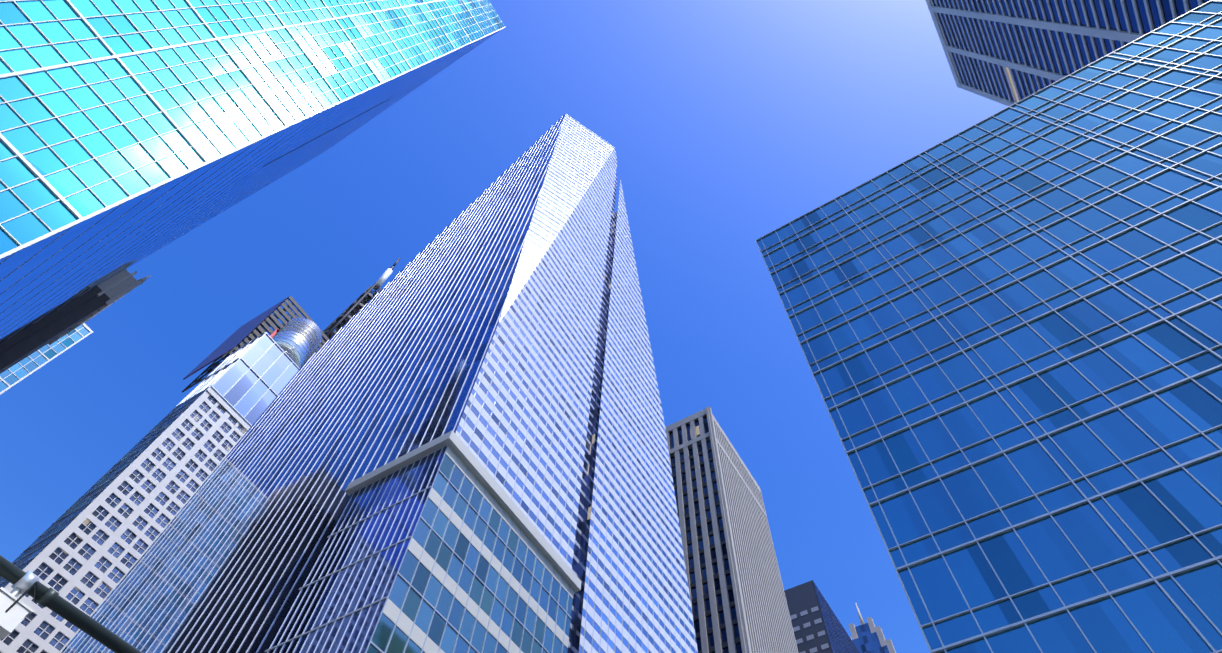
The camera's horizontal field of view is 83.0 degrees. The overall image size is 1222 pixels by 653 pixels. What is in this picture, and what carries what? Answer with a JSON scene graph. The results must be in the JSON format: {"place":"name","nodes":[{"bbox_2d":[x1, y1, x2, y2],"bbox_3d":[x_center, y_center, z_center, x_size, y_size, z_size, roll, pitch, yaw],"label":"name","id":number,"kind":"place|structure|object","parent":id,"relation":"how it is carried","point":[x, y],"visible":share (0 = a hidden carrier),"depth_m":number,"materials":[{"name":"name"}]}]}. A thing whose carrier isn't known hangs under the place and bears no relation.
{"place":"outdoors","nodes":[
{"label":"outdoors","id":0,"kind":"place"},
{"bbox_2d":[0,0,1008,652],"label":"sky","id":1,"kind":"structure","parent":0,"point":[727,123],"materials":[{"name":"blue"}]},
{"label":"ground","id":2,"kind":"structure","parent":0,"visible":0},
{"bbox_2d":[0,323,92,394],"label":"building","id":3,"kind":"structure","parent":2,"relation":"on","point":[18,372],"depth_m":236.82,"materials":[{"name":"blue glass"}]},
{"bbox_2d":[0,269,150,373],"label":"building","id":4,"kind":"structure","parent":2,"relation":"on","point":[56,325],"depth_m":133.06,"materials":[{"name":"brick"}]},
{"bbox_2d":[0,0,504,342],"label":"tower","id":5,"kind":"structure","parent":2,"relation":"on","point":[132,132],"depth_m":58.12,"materials":[{"name":"teal glass"}]},
{"bbox_2d":[61,113,697,652],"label":"tower","id":6,"kind":"structure","parent":2,"relation":"on","point":[381,377],"depth_m":94.20,"materials":[{"name":"blue glass"}]},
{"bbox_2d":[265,430,580,652],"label":"building","id":7,"kind":"structure","parent":2,"relation":"on","point":[440,544],"depth_m":58.77,"materials":[{"name":"blue glass"}]},
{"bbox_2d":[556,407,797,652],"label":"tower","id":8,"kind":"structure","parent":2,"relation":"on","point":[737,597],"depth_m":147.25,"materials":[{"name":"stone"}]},
{"bbox_2d":[784,580,859,652],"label":"tower","id":9,"kind":"structure","parent":2,"relation":"on","point":[817,626],"depth_m":190.22,"materials":[{"name":"grey"}]},
{"bbox_2d":[848,603,895,652],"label":"skyscraper","id":10,"kind":"structure","parent":2,"relation":"on","point":[868,637],"depth_m":317.93,"materials":[{"name":"blue stone"}]},
{"bbox_2d":[755,0,1221,652],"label":"tower","id":11,"kind":"structure","parent":2,"relation":"on","point":[1007,324],"depth_m":36.07,"materials":[{"name":"blue glass"}]},
{"bbox_2d":[926,0,1209,105],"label":"skyscraper","id":12,"kind":"structure","parent":2,"relation":"on","point":[1008,52],"depth_m":130.38,"materials":[{"name":"blue glass"}]},
{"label":"pavements","id":13,"kind":"structure","parent":2,"relation":"on","visible":0},
{"bbox_2d":[0,258,400,652],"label":"building","id":14,"kind":"structure","parent":13,"relation":"on","point":[87,550],"depth_m":164.58,"materials":[{"name":"stone"}]},
{"bbox_3d":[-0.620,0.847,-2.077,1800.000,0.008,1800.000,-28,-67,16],"label":"roads","id":15,"kind":"structure","parent":0,"visible":0},
{"bbox_2d":[0,555,141,652],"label":"traffic signal mast","id":16,"kind":"object","parent":15,"relation":"on","point":[14,610],"visible":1,"depth_m":5.50,"materials":[{"name":"metal"}]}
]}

